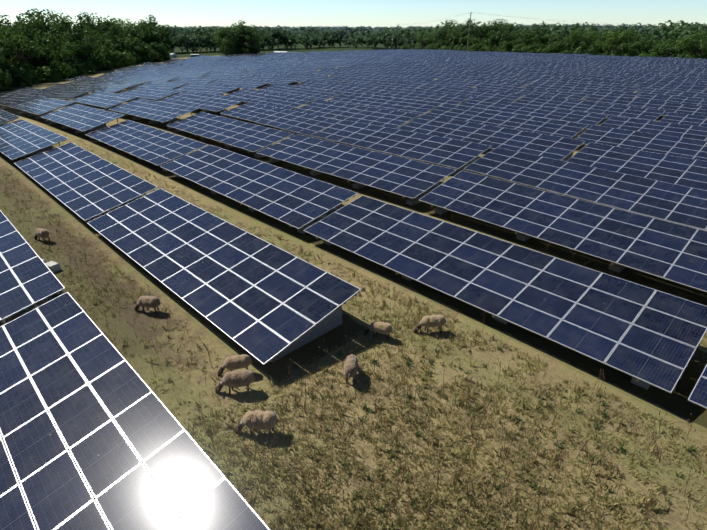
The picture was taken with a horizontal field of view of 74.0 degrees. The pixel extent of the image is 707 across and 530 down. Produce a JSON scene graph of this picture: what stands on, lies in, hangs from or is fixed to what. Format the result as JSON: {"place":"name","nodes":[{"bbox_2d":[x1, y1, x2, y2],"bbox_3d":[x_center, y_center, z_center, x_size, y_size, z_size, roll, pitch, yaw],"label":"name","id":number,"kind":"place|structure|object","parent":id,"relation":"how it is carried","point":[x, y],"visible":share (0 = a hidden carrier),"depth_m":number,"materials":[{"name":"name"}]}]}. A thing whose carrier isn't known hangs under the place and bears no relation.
{"place":"outdoors","nodes":[
{"label":"outdoors","id":0,"kind":"place"},
{"bbox_2d":[0,29,706,529],"bbox_3d":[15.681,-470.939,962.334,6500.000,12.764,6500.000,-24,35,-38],"label":"ground","id":1,"kind":"structure","parent":0,"point":[676,405],"depth_m":14.12,"materials":[{"name":"beige soil"}]},
{"bbox_2d":[0,46,9,56],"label":"tree","id":2,"kind":"object","parent":1,"relation":"on","point":[3,52],"visible":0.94,"depth_m":118.77,"materials":[{"name":"green plant"}]},
{"bbox_2d":[0,55,10,68],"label":"tree","id":3,"kind":"object","parent":1,"relation":"on","point":[2,60],"visible":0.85,"depth_m":115.95,"materials":[{"name":"green plant"}]},
{"bbox_2d":[0,69,12,86],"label":"bush","id":4,"kind":"object","parent":1,"relation":"on","point":[8,77],"visible":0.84,"depth_m":112.54,"materials":[{"name":"green plant"}]},
{"bbox_2d":[0,58,26,86],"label":"bush","id":5,"kind":"object","parent":1,"relation":"on","point":[10,70],"visible":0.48,"depth_m":118.28,"materials":[{"name":"green plant"}]},
{"bbox_2d":[0,15,34,50],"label":"tree","id":6,"kind":"object","parent":1,"relation":"on","point":[25,28],"visible":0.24,"depth_m":134.86,"materials":[{"name":"green plant"}]},
{"bbox_2d":[0,22,40,60],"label":"tree","id":7,"kind":"object","parent":1,"relation":"on","point":[2,25],"visible":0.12,"depth_m":134.73,"materials":[{"name":"green plant"}]},
{"bbox_2d":[9,71,32,87],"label":"bush","id":8,"kind":"object","parent":1,"relation":"on","point":[18,81],"visible":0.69,"depth_m":120.02,"materials":[{"name":"green plant"}]},
{"bbox_2d":[10,60,31,72],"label":"bush","id":9,"kind":"object","parent":1,"relation":"on","point":[17,66],"visible":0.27,"depth_m":125.58,"materials":[{"name":"green plant"}]},
{"bbox_2d":[0,26,45,65],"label":"tree","id":10,"kind":"object","parent":1,"relation":"on","point":[18,42],"visible":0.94,"depth_m":124.13,"materials":[{"name":"green plant"}]},
{"bbox_2d":[9,56,36,79],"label":"bush","id":11,"kind":"object","parent":1,"relation":"on","point":[24,63],"visible":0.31,"depth_m":126.79,"materials":[{"name":"green plant"}]},
{"bbox_2d":[16,67,40,83],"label":"bush","id":12,"kind":"object","parent":1,"relation":"on","point":[28,72],"visible":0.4,"depth_m":126.43,"materials":[{"name":"green plant"}]},
{"bbox_2d":[8,40,58,69],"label":"tree","id":13,"kind":"object","parent":1,"relation":"on","point":[47,57],"visible":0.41,"depth_m":135.24,"materials":[{"name":"green plant"}]},
{"bbox_2d":[13,13,55,47],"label":"tree","id":14,"kind":"object","parent":1,"relation":"on","point":[24,21],"visible":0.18,"depth_m":153.39,"materials":[{"name":"green plant"}]},
{"bbox_2d":[34,228,49,242],"bbox_3d":[-15.231,-1.462,22.889,1.062,0.700,0.397,12,29,23],"label":"sheep","id":15,"kind":"object","parent":1,"relation":"on","point":[42,233],"visible":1,"depth_m":22.68},
{"bbox_2d":[12,7,72,42],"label":"tree","id":16,"kind":"object","parent":1,"relation":"on","point":[62,27],"visible":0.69,"depth_m":158.62,"materials":[{"name":"green plant"}]},
{"bbox_2d":[31,66,56,82],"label":"bush","id":17,"kind":"object","parent":1,"relation":"on","point":[42,77],"visible":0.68,"depth_m":131.53,"materials":[{"name":"green plant"}]},
{"bbox_2d":[29,28,67,63],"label":"tree","id":18,"kind":"object","parent":1,"relation":"on","point":[48,40],"visible":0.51,"depth_m":142.04,"materials":[{"name":"green plant"}]},
{"bbox_2d":[37,66,64,81],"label":"bush","id":19,"kind":"object","parent":1,"relation":"on","point":[58,76],"visible":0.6,"depth_m":133.18,"materials":[{"name":"green plant"}]},
{"bbox_2d":[45,261,60,272],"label":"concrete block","id":20,"kind":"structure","parent":1,"relation":"on","point":[53,266],"depth_m":20.16,"materials":[{"name":"white concrete"}]},
{"bbox_2d":[35,11,73,34],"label":"tree","id":21,"kind":"object","parent":1,"relation":"on","point":[48,18],"visible":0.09,"depth_m":172.96,"materials":[{"name":"green plant"}]},
{"bbox_2d":[44,61,72,78],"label":"bush","id":22,"kind":"object","parent":1,"relation":"on","point":[66,72],"visible":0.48,"depth_m":137.77,"materials":[{"name":"green plant"}]},
{"bbox_2d":[46,45,72,61],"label":"tree","id":23,"kind":"object","parent":1,"relation":"on","point":[64,52],"visible":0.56,"depth_m":149.94,"materials":[{"name":"green plant"}]},
{"bbox_2d":[51,39,79,62],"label":"tree","id":24,"kind":"object","parent":1,"relation":"on","point":[75,46],"visible":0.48,"depth_m":155.06,"materials":[{"name":"green plant"}]},
{"bbox_2d":[68,62,88,75],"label":"bush","id":25,"kind":"object","parent":1,"relation":"on","point":[75,67],"visible":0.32,"depth_m":154.76,"materials":[{"name":"green plant"}]},
{"bbox_2d":[67,22,95,43],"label":"tree","id":26,"kind":"object","parent":1,"relation":"on","point":[75,32],"visible":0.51,"depth_m":171.93,"materials":[{"name":"green plant"}]},
{"bbox_2d":[70,38,99,58],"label":"tree","id":27,"kind":"object","parent":1,"relation":"on","point":[91,48],"visible":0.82,"depth_m":165.52,"materials":[{"name":"green plant"}]},
{"bbox_2d":[71,12,116,38],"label":"tree","id":28,"kind":"object","parent":1,"relation":"on","point":[99,28],"visible":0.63,"depth_m":208.40,"materials":[{"name":"green plant"}]},
{"bbox_2d":[85,51,106,70],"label":"bush","id":29,"kind":"object","parent":1,"relation":"on","point":[103,61],"visible":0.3,"depth_m":169.94,"materials":[{"name":"green plant"}]},
{"bbox_2d":[84,26,109,42],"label":"tree","id":30,"kind":"object","parent":1,"relation":"on","point":[90,29],"visible":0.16,"depth_m":193.23,"materials":[{"name":"green plant"}]},
{"bbox_2d":[76,17,121,32],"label":"tree","id":31,"kind":"object","parent":1,"relation":"on","point":[95,21],"visible":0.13,"depth_m":213.69,"materials":[{"name":"green plant"}]},
{"bbox_2d":[90,33,111,44],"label":"tree","id":32,"kind":"object","parent":1,"relation":"on","point":[104,41],"visible":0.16,"depth_m":189.03,"materials":[{"name":"green plant"}]},
{"bbox_2d":[96,40,116,52],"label":"tree","id":33,"kind":"object","parent":1,"relation":"on","point":[110,47],"visible":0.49,"depth_m":185.68,"materials":[{"name":"green plant"}]},
{"bbox_2d":[103,51,118,60],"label":"tree","id":34,"kind":"object","parent":1,"relation":"on","point":[113,55],"visible":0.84,"depth_m":181.13,"materials":[{"name":"green plant"}]},
{"bbox_2d":[114,55,124,67],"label":"bush","id":35,"kind":"object","parent":1,"relation":"on","point":[122,62],"visible":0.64,"depth_m":186.54,"materials":[{"name":"green plant"}]},
{"bbox_2d":[112,35,129,49],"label":"tree","id":36,"kind":"object","parent":1,"relation":"on","point":[114,41],"visible":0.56,"depth_m":205.80,"materials":[{"name":"green plant"}]},
{"bbox_2d":[114,33,141,48],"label":"tree","id":37,"kind":"object","parent":1,"relation":"on","point":[135,41],"visible":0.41,"depth_m":215.36,"materials":[{"name":"green plant"}]},
{"bbox_2d":[113,18,148,39],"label":"tree","id":38,"kind":"object","parent":1,"relation":"on","point":[122,22],"visible":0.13,"depth_m":242.69,"materials":[{"name":"green plant"}]},
{"bbox_2d":[125,45,144,53],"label":"tree","id":39,"kind":"object","parent":1,"relation":"on","point":[136,49],"visible":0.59,"depth_m":213.57,"materials":[{"name":"green plant"}]},
{"bbox_2d":[127,19,160,42],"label":"tree","id":40,"kind":"object","parent":1,"relation":"on","point":[143,33],"visible":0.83,"depth_m":231.04,"materials":[{"name":"green plant"}]},
{"bbox_2d":[134,296,160,314],"bbox_3d":[-7.573,1.449,17.216,1.112,0.704,0.426,5,27,10],"label":"sheep","id":41,"kind":"object","parent":1,"relation":"on","point":[149,301],"visible":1,"depth_m":17.01},
{"bbox_2d":[139,25,163,44],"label":"tree","id":42,"kind":"object","parent":1,"relation":"on","point":[157,39],"visible":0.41,"depth_m":236.28,"materials":[{"name":"green plant"}]},
{"bbox_2d":[137,15,170,41],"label":"tree","id":43,"kind":"object","parent":1,"relation":"on","point":[165,30],"visible":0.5,"depth_m":243.67,"materials":[{"name":"green plant"}]},
{"bbox_2d":[144,42,163,51],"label":"tree","id":44,"kind":"object","parent":1,"relation":"on","point":[156,47],"visible":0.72,"depth_m":228.44,"materials":[{"name":"green plant"}]},
{"bbox_2d":[162,32,185,51],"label":"tree","id":45,"kind":"object","parent":1,"relation":"on","point":[172,41],"visible":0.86,"depth_m":411.61,"materials":[{"name":"green plant"}]},
{"bbox_2d":[170,25,192,35],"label":"tree","id":46,"kind":"object","parent":1,"relation":"on","point":[174,30],"visible":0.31,"depth_m":579.84,"materials":[{"name":"green plant"}]},
{"bbox_2d":[172,30,200,52],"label":"tree","id":47,"kind":"object","parent":1,"relation":"on","point":[182,41],"visible":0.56,"depth_m":422.69,"materials":[{"name":"green plant"}]},
{"bbox_2d":[184,37,200,52],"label":"tree","id":48,"kind":"object","parent":1,"relation":"on","point":[195,43],"visible":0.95,"depth_m":420.22,"materials":[{"name":"green plant"}]},
{"bbox_2d":[189,29,208,51],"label":"tree","id":49,"kind":"object","parent":1,"relation":"on","point":[202,37],"visible":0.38,"depth_m":433.10,"materials":[{"name":"green plant"}]},
{"bbox_2d":[191,25,219,50],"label":"tree","id":50,"kind":"object","parent":1,"relation":"on","point":[203,32],"visible":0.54,"depth_m":445.79,"materials":[{"name":"green plant"}]},
{"bbox_2d":[198,36,214,51],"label":"tree","id":51,"kind":"object","parent":1,"relation":"on","point":[203,44],"visible":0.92,"depth_m":433.11,"materials":[{"name":"green plant"}]},
{"bbox_2d":[214,35,234,50],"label":"tree","id":52,"kind":"object","parent":1,"relation":"on","point":[226,41],"visible":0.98,"depth_m":281.02,"materials":[{"name":"green plant"}]},
{"bbox_2d":[217,354,251,375],"bbox_3d":[-3.561,3.018,14.043,1.060,0.688,0.395,-6,27,-11],"label":"sheep","id":53,"kind":"object","parent":1,"relation":"on","point":[232,363],"visible":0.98,"depth_m":13.88},
{"bbox_2d":[215,370,254,394],"bbox_3d":[-3.376,3.343,13.343,1.177,0.748,0.462,-3,27,-5],"label":"sheep","id":54,"kind":"object","parent":1,"relation":"on","point":[236,379],"visible":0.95,"depth_m":13.14},
{"bbox_2d":[230,23,256,42],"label":"tree","id":55,"kind":"object","parent":1,"relation":"on","point":[240,25],"visible":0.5,"depth_m":294.02,"materials":[{"name":"green plant"}]},
{"bbox_2d":[234,26,253,42],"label":"tree","id":56,"kind":"object","parent":1,"relation":"on","point":[239,36],"visible":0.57,"depth_m":293.67,"materials":[{"name":"green plant"}]},
{"bbox_2d":[245,28,262,47],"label":"tree","id":57,"kind":"object","parent":1,"relation":"on","point":[248,38],"visible":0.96,"depth_m":293.18,"materials":[{"name":"green plant"}]},
{"bbox_2d":[235,410,277,437],"bbox_3d":[-2.483,4.036,11.952,1.167,0.760,0.458,2,27,4],"label":"sheep","id":58,"kind":"object","parent":1,"relation":"on","point":[267,419],"visible":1,"depth_m":11.74},
{"bbox_2d":[262,34,279,49],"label":"tree","id":59,"kind":"object","parent":1,"relation":"on","point":[271,42],"visible":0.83,"depth_m":475.92,"materials":[{"name":"green plant"}]},
{"bbox_2d":[260,25,289,49],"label":"tree","id":60,"kind":"object","parent":1,"relation":"on","point":[276,33],"visible":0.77,"depth_m":481.41,"materials":[{"name":"green plant"}]},
{"bbox_2d":[280,30,301,49],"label":"tree","id":61,"kind":"object","parent":1,"relation":"on","point":[292,40],"visible":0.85,"depth_m":489.40,"materials":[{"name":"green plant"}]},
{"bbox_2d":[299,33,314,48],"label":"tree","id":62,"kind":"object","parent":1,"relation":"on","point":[310,40],"visible":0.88,"depth_m":500.30,"materials":[{"name":"green plant"}]},
{"bbox_2d":[319,30,341,46],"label":"tree","id":63,"kind":"object","parent":1,"relation":"on","point":[322,33],"visible":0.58,"depth_m":537.65,"materials":[{"name":"green plant"}]},
{"bbox_2d":[327,29,350,46],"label":"tree","id":64,"kind":"object","parent":1,"relation":"on","point":[342,32],"visible":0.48,"depth_m":548.27,"materials":[{"name":"green plant"}]},
{"bbox_2d":[344,354,358,384],"bbox_3d":[-0.064,3.018,13.881,0.424,0.726,1.096,3,27,5],"label":"sheep","id":65,"kind":"object","parent":1,"relation":"on","point":[350,365],"visible":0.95,"depth_m":13.51},
{"bbox_2d":[0,49,705,529],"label":"table supports","id":66,"kind":"object","parent":1,"relation":"on","point":[326,323],"visible":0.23,"depth_m":27.21,"materials":[{"name":"metal"}]},
{"bbox_2d":[0,49,706,529],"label":"solar panels","id":67,"kind":"object","parent":66,"relation":"on","point":[632,155],"visible":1,"depth_m":22.77,"materials":[{"name":"blue glass"}]},
{"bbox_2d":[0,128,706,529],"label":"dry stalks","id":68,"kind":"object","parent":1,"relation":"on","point":[412,396],"visible":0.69,"depth_m":11.54,"materials":[{"name":"brown plant"}]},
{"bbox_2d":[0,113,706,529],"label":"grass tufts","id":69,"kind":"object","parent":1,"relation":"on","point":[408,515],"visible":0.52,"depth_m":11.78,"materials":[{"name":"plant"}]},
{"bbox_2d":[6,174,705,529],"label":"green weeds","id":70,"kind":"object","parent":1,"relation":"on","point":[290,435],"visible":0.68,"depth_m":11.77,"materials":[{"name":"green plant"}]},
{"bbox_2d":[348,35,363,46],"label":"tree","id":71,"kind":"object","parent":1,"relation":"on","point":[357,39],"visible":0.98,"depth_m":525.60,"materials":[{"name":"green plant"}]},
{"bbox_2d":[364,33,379,47],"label":"tree","id":72,"kind":"object","parent":1,"relation":"on","point":[371,40],"visible":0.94,"depth_m":496.55,"materials":[{"name":"green plant"}]},
{"bbox_2d":[364,321,392,339],"bbox_3d":[0.829,2.160,15.609,0.994,0.635,0.371,10,29,19],"label":"sheep","id":73,"kind":"object","parent":1,"relation":"on","point":[381,327],"visible":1,"depth_m":15.41},
{"bbox_2d":[377,33,392,47],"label":"tree","id":74,"kind":"object","parent":1,"relation":"on","point":[384,39],"visible":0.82,"depth_m":491.55,"materials":[{"name":"green plant"}]},
{"bbox_2d":[386,33,397,49],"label":"tree","id":75,"kind":"object","parent":1,"relation":"on","point":[394,39],"visible":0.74,"depth_m":484.61,"materials":[{"name":"green plant"}]},
{"bbox_2d":[396,26,425,39],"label":"tree","id":76,"kind":"object","parent":1,"relation":"on","point":[404,33],"visible":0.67,"depth_m":472.95,"materials":[{"name":"green plant"}]},
{"bbox_2d":[414,315,445,333],"bbox_3d":[2.587,1.996,15.844,1.084,0.680,0.409,-1,27,-2],"label":"sheep","id":77,"kind":"object","parent":1,"relation":"on","point":[427,321],"visible":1,"depth_m":15.66},
{"bbox_2d":[433,26,447,43],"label":"tree","id":78,"kind":"object","parent":1,"relation":"on","point":[439,33],"visible":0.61,"depth_m":280.85,"materials":[{"name":"green plant"}]},
{"bbox_2d":[431,20,460,32],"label":"tree","id":79,"kind":"object","parent":1,"relation":"on","point":[437,27],"visible":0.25,"depth_m":326.77,"materials":[{"name":"green plant"}]},
{"bbox_2d":[448,26,469,44],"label":"tree","id":80,"kind":"object","parent":1,"relation":"on","point":[455,35],"visible":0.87,"depth_m":263.27,"materials":[{"name":"green plant"}]},
{"bbox_2d":[459,34,478,45],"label":"tree","id":81,"kind":"object","parent":1,"relation":"on","point":[463,40],"visible":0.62,"depth_m":258.80,"materials":[{"name":"green plant"}]},
{"bbox_2d":[464,19,496,37],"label":"tree","id":82,"kind":"object","parent":1,"relation":"on","point":[482,28],"visible":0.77,"depth_m":258.17,"materials":[{"name":"green plant"}]},
{"bbox_2d":[477,19,515,36],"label":"tree","id":83,"kind":"object","parent":1,"relation":"on","point":[505,27],"visible":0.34,"depth_m":265.01,"materials":[{"name":"green plant"}]},
{"bbox_2d":[490,27,511,48],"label":"tree","id":84,"kind":"object","parent":1,"relation":"on","point":[503,34],"visible":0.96,"depth_m":243.02,"materials":[{"name":"green plant"}]},
{"bbox_2d":[499,40,516,49],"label":"bush","id":85,"kind":"object","parent":1,"relation":"on","point":[508,43],"visible":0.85,"depth_m":238.28,"materials":[{"name":"green plant"}]},
{"bbox_2d":[509,30,524,42],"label":"tree","id":86,"kind":"object","parent":1,"relation":"on","point":[519,35],"visible":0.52,"depth_m":247.89,"materials":[{"name":"green plant"}]},
{"bbox_2d":[523,26,548,44],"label":"tree","id":87,"kind":"object","parent":1,"relation":"on","point":[536,33],"visible":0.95,"depth_m":238.58,"materials":[{"name":"green plant"}]},
{"bbox_2d":[543,24,570,33],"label":"tree","id":88,"kind":"object","parent":1,"relation":"on","point":[552,29],"visible":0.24,"depth_m":385.40,"materials":[{"name":"green plant"}]},
{"bbox_2d":[552,40,569,52],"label":"bush","id":89,"kind":"object","parent":1,"relation":"on","point":[567,44],"visible":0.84,"depth_m":224.90,"materials":[{"name":"green plant"}]},
{"bbox_2d":[563,35,591,47],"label":"tree","id":90,"kind":"object","parent":1,"relation":"on","point":[571,43],"visible":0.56,"depth_m":223.39,"materials":[{"name":"green plant"}]},
{"bbox_2d":[568,27,597,44],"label":"tree","id":91,"kind":"object","parent":1,"relation":"on","point":[573,34],"visible":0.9,"depth_m":219.20,"materials":[{"name":"green plant"}]},
{"bbox_2d":[569,23,604,33],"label":"tree","id":92,"kind":"object","parent":1,"relation":"on","point":[587,27],"visible":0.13,"depth_m":363.12,"materials":[{"name":"green plant"}]},
{"bbox_2d":[578,40,597,52],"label":"bush","id":93,"kind":"object","parent":1,"relation":"on","point":[583,44],"visible":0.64,"depth_m":217.68,"materials":[{"name":"green plant"}]},
{"bbox_2d":[591,34,616,52],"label":"tree","id":94,"kind":"object","parent":1,"relation":"on","point":[602,38],"visible":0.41,"depth_m":223.00,"materials":[{"name":"green plant"}]},
{"bbox_2d":[595,40,614,51],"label":"bush","id":95,"kind":"object","parent":1,"relation":"on","point":[606,47],"visible":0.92,"depth_m":210.91,"materials":[{"name":"green plant"}]},
{"bbox_2d":[606,26,636,48],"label":"tree","id":96,"kind":"object","parent":1,"relation":"on","point":[622,37],"visible":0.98,"depth_m":204.69,"materials":[{"name":"green plant"}]},
{"bbox_2d":[607,28,639,50],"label":"tree","id":97,"kind":"object","parent":1,"relation":"on","point":[633,31],"visible":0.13,"depth_m":226.79,"materials":[{"name":"green plant"}]},
{"bbox_2d":[618,40,644,53],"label":"bush","id":98,"kind":"object","parent":1,"relation":"on","point":[624,48],"visible":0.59,"depth_m":211.46,"materials":[{"name":"green plant"}]},
{"bbox_2d":[620,33,661,55],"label":"tree","id":99,"kind":"object","parent":1,"relation":"on","point":[642,34],"visible":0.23,"depth_m":224.10,"materials":[{"name":"green plant"}]},
{"bbox_2d":[632,37,654,52],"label":"bush","id":100,"kind":"object","parent":1,"relation":"on","point":[640,44],"visible":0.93,"depth_m":204.83,"materials":[{"name":"green plant"}]},
{"bbox_2d":[629,22,658,30],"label":"tree","id":101,"kind":"object","parent":1,"relation":"on","point":[636,27],"visible":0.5,"depth_m":691.53,"materials":[{"name":"green plant"}]},
{"bbox_2d":[649,28,687,56],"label":"tree","id":102,"kind":"object","parent":1,"relation":"on","point":[663,35],"visible":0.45,"depth_m":307.55,"materials":[{"name":"green plant"}]},
{"bbox_2d":[658,42,686,56],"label":"bush","id":103,"kind":"object","parent":1,"relation":"on","point":[669,47],"visible":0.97,"depth_m":191.95,"materials":[{"name":"green plant"}]},
{"bbox_2d":[660,33,684,56],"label":"tree","id":104,"kind":"object","parent":1,"relation":"on","point":[672,37],"visible":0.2,"depth_m":208.30,"materials":[{"name":"green plant"}]},
{"bbox_2d":[655,20,702,55],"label":"tree","id":105,"kind":"object","parent":1,"relation":"on","point":[666,28],"visible":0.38,"depth_m":324.08,"materials":[{"name":"green plant"}]},
{"bbox_2d":[672,20,706,35],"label":"tree","id":106,"kind":"object","parent":1,"relation":"on","point":[704,28],"visible":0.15,"depth_m":441.80,"materials":[{"name":"green plant"}]},
{"bbox_2d":[676,30,706,55],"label":"tree","id":107,"kind":"object","parent":1,"relation":"on","point":[685,45],"visible":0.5,"depth_m":193.98,"materials":[{"name":"green plant"}]},
{"bbox_2d":[683,31,706,57],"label":"tree","id":108,"kind":"object","parent":1,"relation":"on","point":[702,45],"visible":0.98,"depth_m":186.70,"materials":[{"name":"green plant"}]},
{"bbox_2d":[0,0,706,27],"label":"sky","id":109,"kind":"structure","parent":0,"point":[270,13],"materials":[{"name":"white"}]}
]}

